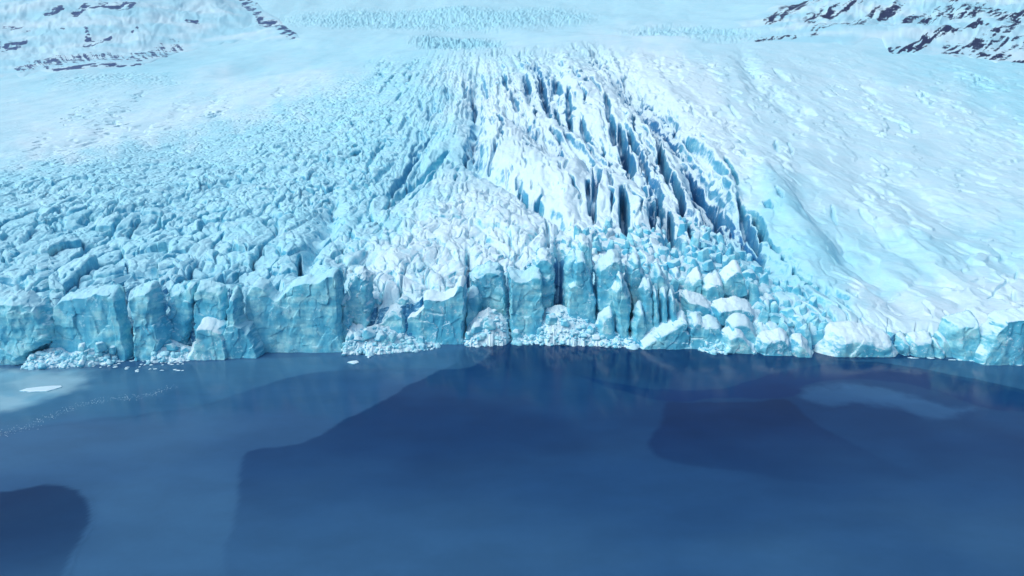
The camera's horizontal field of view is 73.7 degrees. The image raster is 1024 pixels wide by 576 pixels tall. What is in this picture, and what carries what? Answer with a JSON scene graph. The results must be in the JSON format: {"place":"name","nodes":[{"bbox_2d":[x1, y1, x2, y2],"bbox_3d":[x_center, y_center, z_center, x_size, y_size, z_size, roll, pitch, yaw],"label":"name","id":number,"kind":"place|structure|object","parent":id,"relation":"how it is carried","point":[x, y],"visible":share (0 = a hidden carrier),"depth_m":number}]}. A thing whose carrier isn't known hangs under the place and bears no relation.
{"place":"outdoors","nodes":[
{"label":"outdoors","id":0,"kind":"place"},
{"bbox_2d":[0,0,300,77],"bbox_3d":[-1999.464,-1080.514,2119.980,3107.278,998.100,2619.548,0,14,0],"label":"mountain","id":1,"kind":"structure","parent":0,"point":[51,36],"depth_m":1715.17},
{"bbox_2d":[0,341,955,575],"bbox_3d":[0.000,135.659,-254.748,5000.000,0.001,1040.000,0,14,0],"label":"lake water","id":2,"kind":"structure","parent":0,"point":[158,486],"depth_m":144.13},
{"bbox_2d":[0,289,56,364],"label":"ice buttress","id":3,"kind":"structure","parent":2,"relation":"in","point":[27,326],"depth_m":197.98},
{"bbox_2d":[20,385,61,392],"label":"ice floe","id":4,"kind":"object","parent":2,"relation":"on","point":[41,389],"visible":1,"depth_m":180.71},
{"bbox_2d":[0,481,97,575],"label":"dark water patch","id":5,"kind":"object","parent":2,"relation":"on","point":[46,529],"visible":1,"depth_m":120.16},
{"bbox_2d":[0,365,109,417],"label":"ice sheet","id":6,"kind":"object","parent":2,"relation":"on","point":[16,402],"visible":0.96,"depth_m":184.58},
{"bbox_2d":[21,347,120,369],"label":"ice rubble","id":7,"kind":"object","parent":2,"relation":"on","point":[61,358],"visible":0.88,"depth_m":198.93},
{"bbox_2d":[78,342,86,350],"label":"ice chunk","id":8,"kind":"object","parent":7,"relation":"on","point":[82,346],"visible":1,"depth_m":198.30},
{"bbox_2d":[94,342,106,352],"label":"ice chunk","id":9,"kind":"object","parent":7,"relation":"on","point":[99,347],"visible":1,"depth_m":199.47},
{"bbox_2d":[109,345,116,354],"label":"ice chunk","id":10,"kind":"object","parent":7,"relation":"on","point":[113,350],"visible":1,"depth_m":200.77},
{"bbox_2d":[128,280,173,360],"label":"ice pillar","id":11,"kind":"structure","parent":2,"relation":"in","point":[152,330],"depth_m":201.70},
{"bbox_2d":[146,339,190,363],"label":"ice rubble","id":12,"kind":"object","parent":2,"relation":"on","point":[163,355],"visible":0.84,"depth_m":202.34},
{"bbox_2d":[166,343,178,350],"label":"ice chunk","id":13,"kind":"object","parent":12,"relation":"on","point":[171,347],"visible":1,"depth_m":203.24},
{"bbox_2d":[223,284,264,358],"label":"ice pillar","id":14,"kind":"structure","parent":2,"relation":"in","point":[241,336],"depth_m":204.24},
{"bbox_2d":[0,346,496,432],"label":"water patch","id":15,"kind":"object","parent":2,"relation":"on","point":[194,384],"visible":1,"depth_m":188.12},
{"bbox_2d":[245,267,344,352],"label":"ice wall","id":16,"kind":"structure","parent":2,"relation":"in","point":[304,313],"depth_m":207.94},
{"bbox_2d":[341,323,442,355],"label":"ice rubble","id":17,"kind":"object","parent":2,"relation":"on","point":[358,345],"visible":0.91,"depth_m":210.25},
{"bbox_2d":[345,329,353,340],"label":"ice chunk","id":18,"kind":"object","parent":17,"relation":"on","point":[350,334],"visible":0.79,"depth_m":209.83},
{"bbox_2d":[362,327,375,340],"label":"ice chunk","id":19,"kind":"object","parent":17,"relation":"on","point":[368,333],"visible":1,"depth_m":209.31},
{"bbox_2d":[375,330,386,340],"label":"ice chunk","id":20,"kind":"object","parent":17,"relation":"on","point":[381,335],"visible":0.96,"depth_m":209.97},
{"bbox_2d":[388,333,396,342],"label":"ice chunk","id":21,"kind":"object","parent":17,"relation":"on","point":[392,337],"visible":1,"depth_m":211.21},
{"bbox_2d":[406,274,468,344],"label":"ice wall","id":22,"kind":"structure","parent":2,"relation":"in","point":[439,317],"depth_m":216.16},
{"bbox_2d":[464,307,510,347],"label":"ice rubble","id":23,"kind":"object","parent":2,"relation":"on","point":[500,335],"visible":0.94,"depth_m":217.69},
{"bbox_2d":[471,320,482,333],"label":"ice chunk","id":24,"kind":"object","parent":23,"relation":"on","point":[477,326],"visible":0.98,"depth_m":216.75},
{"bbox_2d":[484,320,495,329],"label":"ice chunk","id":25,"kind":"object","parent":23,"relation":"on","point":[490,324],"visible":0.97,"depth_m":216.53},
{"bbox_2d":[511,333,538,345],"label":"ice rubble","id":26,"kind":"object","parent":2,"relation":"on","point":[525,339],"visible":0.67,"depth_m":218.11},
{"bbox_2d":[510,329,520,338],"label":"ice chunk","id":27,"kind":"object","parent":26,"relation":"on","point":[515,333],"visible":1,"depth_m":218.81},
{"bbox_2d":[507,265,544,340],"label":"ice pillar","id":28,"kind":"structure","parent":2,"relation":"in","point":[526,311],"depth_m":219.19},
{"bbox_2d":[563,249,596,323],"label":"ice pillar","id":29,"kind":"structure","parent":2,"relation":"in","point":[580,299],"depth_m":219.45},
{"bbox_2d":[576,233,594,274],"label":"serac","id":30,"kind":"object","parent":29,"relation":"on","point":[584,244],"visible":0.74,"depth_m":222.02},
{"bbox_2d":[536,305,639,349],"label":"ice rubble","id":31,"kind":"object","parent":2,"relation":"on","point":[574,333],"visible":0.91,"depth_m":217.15},
{"bbox_2d":[545,314,557,324],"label":"ice chunk","id":32,"kind":"object","parent":31,"relation":"on","point":[551,319],"visible":0.99,"depth_m":218.51},
{"bbox_2d":[561,319,568,326],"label":"ice chunk","id":33,"kind":"object","parent":31,"relation":"on","point":[565,322],"visible":1,"depth_m":217.47},
{"bbox_2d":[593,249,622,317],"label":"ice pillar","id":34,"kind":"structure","parent":2,"relation":"in","point":[608,266],"depth_m":218.63},
{"bbox_2d":[216,342,1023,575],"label":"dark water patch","id":35,"kind":"object","parent":2,"relation":"on","point":[509,459],"visible":0.94,"depth_m":130.70},
{"bbox_2d":[643,397,931,495],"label":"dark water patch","id":36,"kind":"object","parent":35,"relation":"on","point":[786,440],"visible":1,"depth_m":148.85},
{"bbox_2d":[791,379,991,426],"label":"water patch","id":37,"kind":"object","parent":35,"relation":"on","point":[838,395],"visible":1,"depth_m":173.49},
{"bbox_2d":[638,275,653,331],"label":"ice finger","id":38,"kind":"object","parent":2,"relation":"on","point":[645,291],"visible":0.56,"depth_m":215.41},
{"bbox_2d":[652,283,659,326],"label":"ice finger","id":39,"kind":"object","parent":2,"relation":"on","point":[656,319],"visible":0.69,"depth_m":214.94},
{"bbox_2d":[658,285,667,322],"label":"ice finger","id":40,"kind":"object","parent":2,"relation":"on","point":[663,305],"visible":0.62,"depth_m":214.98},
{"bbox_2d":[640,309,689,349],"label":"ice ramp","id":41,"kind":"structure","parent":2,"relation":"on","point":[671,335],"depth_m":212.56},
{"bbox_2d":[667,284,676,321],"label":"ice finger","id":42,"kind":"object","parent":2,"relation":"on","point":[672,310],"visible":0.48,"depth_m":214.50},
{"bbox_2d":[698,339,731,354],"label":"ice rubble","id":43,"kind":"object","parent":2,"relation":"on","point":[713,349],"visible":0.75,"depth_m":209.83},
{"bbox_2d":[720,326,756,353],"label":"ice boulder","id":44,"kind":"object","parent":2,"relation":"in","point":[736,341],"visible":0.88,"depth_m":208.58},
{"bbox_2d":[755,327,791,355],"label":"ice boulder","id":45,"kind":"object","parent":2,"relation":"in","point":[773,342],"visible":0.83,"depth_m":207.00},
{"bbox_2d":[569,362,1023,412],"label":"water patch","id":46,"kind":"object","parent":2,"relation":"on","point":[781,382],"visible":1,"depth_m":183.89},
{"bbox_2d":[812,321,898,356],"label":"ice mound","id":47,"kind":"object","parent":2,"relation":"in","point":[847,339],"visible":0.82,"depth_m":206.62},
{"bbox_2d":[819,357,1023,391],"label":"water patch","id":48,"kind":"object","parent":2,"relation":"on","point":[1010,376],"visible":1,"depth_m":196.34},
{"bbox_2d":[937,310,979,360],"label":"ice boulder","id":49,"kind":"object","parent":2,"relation":"in","point":[959,332],"visible":0.91,"depth_m":202.40},
{"bbox_2d":[0,0,1023,358],"bbox_3d":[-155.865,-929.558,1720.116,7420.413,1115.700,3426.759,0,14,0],"label":"glacier","id":50,"kind":"object","parent":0,"point":[412,150],"visible":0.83,"depth_m":434.86},
{"bbox_2d":[49,284,133,358],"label":"ice wall","id":51,"kind":"structure","parent":50,"relation":"on","point":[83,315],"depth_m":200.77},
{"bbox_2d":[107,284,133,360],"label":"ice fin","id":52,"kind":"object","parent":50,"relation":"on","point":[121,323],"visible":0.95,"depth_m":201.73},
{"bbox_2d":[167,280,192,345],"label":"ice block","id":53,"kind":"structure","parent":50,"relation":"on","point":[175,315],"depth_m":205.99},
{"bbox_2d":[182,280,197,336],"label":"ice column","id":54,"kind":"structure","parent":50,"relation":"on","point":[191,286],"depth_m":204.69},
{"bbox_2d":[187,316,227,359],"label":"ice block","id":55,"kind":"structure","parent":50,"relation":"on","point":[208,343],"depth_m":202.80},
{"bbox_2d":[193,279,228,339],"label":"ice column","id":56,"kind":"structure","parent":50,"relation":"on","point":[210,298],"depth_m":204.82},
{"bbox_2d":[341,291,354,338],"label":"ice column","id":57,"kind":"structure","parent":50,"relation":"on","point":[347,319],"depth_m":212.15},
{"bbox_2d":[347,265,374,327],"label":"ice block","id":58,"kind":"structure","parent":50,"relation":"on","point":[361,302],"depth_m":213.17},
{"bbox_2d":[375,302,405,333],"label":"ice block","id":59,"kind":"structure","parent":50,"relation":"on","point":[394,318],"depth_m":215.17},
{"bbox_2d":[397,296,408,305],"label":"edge block","id":60,"kind":"structure","parent":59,"relation":"on","point":[402,300],"depth_m":216.53},
{"bbox_2d":[465,285,482,328],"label":"ice fin","id":61,"kind":"object","parent":50,"relation":"on","point":[474,303],"visible":0.55,"depth_m":220.95},
{"bbox_2d":[469,260,508,315],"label":"ice block","id":62,"kind":"structure","parent":50,"relation":"on","point":[488,279],"depth_m":223.40},
{"bbox_2d":[531,247,555,310],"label":"ice block","id":63,"kind":"structure","parent":50,"relation":"on","point":[543,260],"depth_m":221.46},
{"bbox_2d":[562,248,575,306],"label":"ice fin","id":64,"kind":"object","parent":50,"relation":"on","point":[569,259],"visible":0.34,"depth_m":221.16},
{"bbox_2d":[574,225,581,237],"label":"serac block","id":65,"kind":"structure","parent":50,"relation":"on","point":[577,230],"depth_m":268.20},
{"bbox_2d":[592,241,601,251],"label":"serac block","id":66,"kind":"structure","parent":50,"relation":"on","point":[597,245],"depth_m":254.12},
{"bbox_2d":[595,306,615,340],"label":"ice dome","id":67,"kind":"structure","parent":50,"relation":"on","point":[605,323],"depth_m":216.82},
{"bbox_2d":[603,216,612,227],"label":"serac block","id":68,"kind":"structure","parent":50,"relation":"on","point":[608,222],"depth_m":284.11},
{"bbox_2d":[606,240,614,251],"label":"serac block","id":69,"kind":"structure","parent":50,"relation":"on","point":[611,245],"depth_m":256.08},
{"bbox_2d":[611,271,631,338],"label":"serac","id":70,"kind":"object","parent":50,"relation":"on","point":[621,296],"visible":0.86,"depth_m":215.91},
{"bbox_2d":[627,232,634,245],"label":"serac block","id":71,"kind":"structure","parent":50,"relation":"on","point":[630,239],"depth_m":266.91},
{"bbox_2d":[624,251,643,317],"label":"serac","id":72,"kind":"object","parent":50,"relation":"on","point":[634,273],"visible":0.49,"depth_m":220.45},
{"bbox_2d":[630,300,646,344],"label":"serac","id":73,"kind":"object","parent":50,"relation":"on","point":[638,328],"visible":0.84,"depth_m":214.71},
{"bbox_2d":[635,227,643,238],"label":"serac block","id":74,"kind":"structure","parent":50,"relation":"on","point":[639,232],"depth_m":274.80},
{"bbox_2d":[650,261,669,296],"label":"serac","id":75,"kind":"object","parent":50,"relation":"on","point":[659,277],"visible":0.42,"depth_m":218.03},
{"bbox_2d":[658,246,668,257],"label":"serac block","id":76,"kind":"structure","parent":50,"relation":"on","point":[663,250],"depth_m":260.51},
{"bbox_2d":[666,259,680,268],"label":"serac block","id":77,"kind":"structure","parent":50,"relation":"on","point":[673,263],"depth_m":247.03},
{"bbox_2d":[670,277,678,291],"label":"serac block","id":78,"kind":"structure","parent":50,"relation":"on","point":[674,282],"depth_m":229.35},
{"bbox_2d":[670,248,678,257],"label":"serac block","id":79,"kind":"structure","parent":50,"relation":"on","point":[674,253],"depth_m":272.44},
{"bbox_2d":[677,223,686,236],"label":"serac block","id":80,"kind":"structure","parent":50,"relation":"on","point":[682,228],"depth_m":286.30},
{"bbox_2d":[684,266,701,293],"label":"ice block","id":81,"kind":"structure","parent":50,"relation":"on","point":[692,281],"depth_m":225.31},
{"bbox_2d":[690,231,699,246],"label":"serac block","id":82,"kind":"structure","parent":50,"relation":"on","point":[695,239],"depth_m":272.30},
{"bbox_2d":[680,289,711,315],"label":"ice block","id":83,"kind":"structure","parent":50,"relation":"on","point":[692,301],"depth_m":219.25},
{"bbox_2d":[697,248,709,261],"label":"serac block","id":84,"kind":"structure","parent":50,"relation":"on","point":[703,255],"depth_m":253.64},
{"bbox_2d":[687,311,721,348],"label":"ice block","id":85,"kind":"structure","parent":50,"relation":"on","point":[701,329],"depth_m":212.33},
{"bbox_2d":[702,230,709,240],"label":"serac block","id":86,"kind":"structure","parent":50,"relation":"on","point":[706,236],"depth_m":277.77},
{"bbox_2d":[702,259,714,270],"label":"serac block","id":87,"kind":"structure","parent":50,"relation":"on","point":[707,265],"depth_m":246.68},
{"bbox_2d":[701,272,724,302],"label":"ice block","id":88,"kind":"structure","parent":50,"relation":"on","point":[712,287],"depth_m":222.38},
{"bbox_2d":[715,252,721,263],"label":"serac block","id":89,"kind":"structure","parent":50,"relation":"on","point":[718,258],"depth_m":256.58},
{"bbox_2d":[717,232,724,244],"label":"serac block","id":90,"kind":"structure","parent":50,"relation":"on","point":[720,237],"depth_m":278.33},
{"bbox_2d":[722,255,729,267],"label":"serac block","id":91,"kind":"structure","parent":50,"relation":"on","point":[725,260],"depth_m":250.53},
{"bbox_2d":[725,247,733,256],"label":"serac block","id":92,"kind":"structure","parent":50,"relation":"on","point":[729,251],"depth_m":262.04},
{"bbox_2d":[711,296,753,326],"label":"ice block","id":93,"kind":"structure","parent":50,"relation":"on","point":[722,309],"depth_m":216.00},
{"bbox_2d":[728,254,737,260],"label":"serac block","id":94,"kind":"structure","parent":50,"relation":"on","point":[733,256],"depth_m":255.21},
{"bbox_2d":[719,259,747,296],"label":"ice block","id":95,"kind":"structure","parent":50,"relation":"on","point":[732,278],"depth_m":224.12},
{"bbox_2d":[725,312,755,343],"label":"ice fin","id":96,"kind":"object","parent":50,"relation":"on","point":[741,322],"visible":0.53,"depth_m":210.66},
{"bbox_2d":[737,251,745,260],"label":"serac block","id":97,"kind":"structure","parent":50,"relation":"on","point":[742,255],"depth_m":276.00},
{"bbox_2d":[742,269,755,279],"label":"serac block","id":98,"kind":"structure","parent":50,"relation":"on","point":[749,273],"depth_m":243.14},
{"bbox_2d":[745,278,753,289],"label":"serac block","id":99,"kind":"structure","parent":50,"relation":"on","point":[748,281],"depth_m":236.58},
{"bbox_2d":[748,282,760,306],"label":"serac block","id":100,"kind":"structure","parent":50,"relation":"on","point":[754,294],"depth_m":225.77},
{"bbox_2d":[751,264,762,273],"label":"serac block","id":101,"kind":"structure","parent":50,"relation":"on","point":[757,269],"depth_m":251.58},
{"bbox_2d":[753,302,765,309],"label":"serac block","id":102,"kind":"structure","parent":50,"relation":"on","point":[759,306],"depth_m":221.22},
{"bbox_2d":[757,308,768,323],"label":"serac block","id":103,"kind":"structure","parent":50,"relation":"on","point":[763,316],"depth_m":214.96},
{"bbox_2d":[759,272,768,284],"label":"serac block","id":104,"kind":"structure","parent":50,"relation":"on","point":[764,278],"depth_m":242.45},
{"bbox_2d":[763,293,775,302],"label":"serac block","id":105,"kind":"structure","parent":50,"relation":"on","point":[769,297],"depth_m":227.26},
{"bbox_2d":[770,301,777,312],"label":"serac block","id":106,"kind":"structure","parent":50,"relation":"on","point":[773,307],"depth_m":220.72},
{"bbox_2d":[769,313,781,323],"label":"serac block","id":107,"kind":"structure","parent":50,"relation":"on","point":[774,317],"depth_m":215.29},
{"bbox_2d":[771,286,784,292],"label":"serac block","id":108,"kind":"structure","parent":50,"relation":"on","point":[776,289],"depth_m":239.17},
{"bbox_2d":[780,279,788,291],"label":"serac block","id":109,"kind":"structure","parent":50,"relation":"on","point":[784,284],"depth_m":246.62},
{"bbox_2d":[780,322,791,336],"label":"serac block","id":110,"kind":"structure","parent":50,"relation":"on","point":[783,325],"depth_m":211.39},
{"bbox_2d":[783,299,790,307],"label":"serac block","id":111,"kind":"structure","parent":50,"relation":"on","point":[786,303],"depth_m":223.83},
{"bbox_2d":[779,307,795,317],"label":"serac block","id":112,"kind":"structure","parent":50,"relation":"on","point":[788,312],"depth_m":217.46},
{"bbox_2d":[791,284,801,294],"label":"serac block","id":113,"kind":"structure","parent":50,"relation":"on","point":[796,290],"depth_m":232.44},
{"bbox_2d":[794,317,805,330],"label":"serac block","id":114,"kind":"structure","parent":50,"relation":"on","point":[799,321],"depth_m":212.59},
{"bbox_2d":[789,333,813,357],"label":"ice boulder","id":115,"kind":"object","parent":50,"relation":"on","point":[799,342],"visible":0.83,"depth_m":206.37},
{"bbox_2d":[799,303,806,315],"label":"serac block","id":116,"kind":"structure","parent":50,"relation":"on","point":[803,308],"depth_m":217.64},
{"bbox_2d":[795,323,811,349],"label":"serac block","id":117,"kind":"structure","parent":50,"relation":"on","point":[803,330],"depth_m":209.54},
{"bbox_2d":[806,315,815,324],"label":"serac block","id":118,"kind":"structure","parent":50,"relation":"on","point":[810,319],"depth_m":213.75},
{"bbox_2d":[809,296,817,307],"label":"serac block","id":119,"kind":"structure","parent":50,"relation":"on","point":[812,301],"depth_m":220.64},
{"bbox_2d":[812,317,818,328],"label":"serac block","id":120,"kind":"structure","parent":50,"relation":"on","point":[815,321],"depth_m":212.43},
{"bbox_2d":[816,329,824,341],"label":"serac block","id":121,"kind":"structure","parent":50,"relation":"on","point":[820,334],"depth_m":210.41},
{"bbox_2d":[818,322,827,329],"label":"serac block","id":122,"kind":"structure","parent":50,"relation":"on","point":[822,325],"depth_m":211.54},
{"bbox_2d":[894,331,909,355],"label":"ice boulder","id":123,"kind":"object","parent":50,"relation":"on","point":[901,345],"visible":0.87,"depth_m":207.73},
{"bbox_2d":[905,330,933,357],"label":"ice boulder","id":124,"kind":"object","parent":50,"relation":"on","point":[920,343],"visible":0.85,"depth_m":205.69},
{"bbox_2d":[931,337,944,358],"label":"ice boulder","id":125,"kind":"object","parent":50,"relation":"on","point":[939,352],"visible":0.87,"depth_m":205.09},
{"bbox_2d":[933,331,952,356],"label":"ice fin","id":126,"kind":"object","parent":50,"relation":"on","point":[942,341],"visible":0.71,"depth_m":205.31},
{"bbox_2d":[973,307,1023,364],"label":"ice wall","id":127,"kind":"structure","parent":50,"relation":"on","point":[1001,342],"depth_m":198.45},
{"bbox_2d":[733,0,1023,62],"bbox_3d":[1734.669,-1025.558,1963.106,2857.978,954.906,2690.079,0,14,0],"label":"mountain","id":128,"kind":"structure","parent":0,"point":[992,30],"depth_m":1190.92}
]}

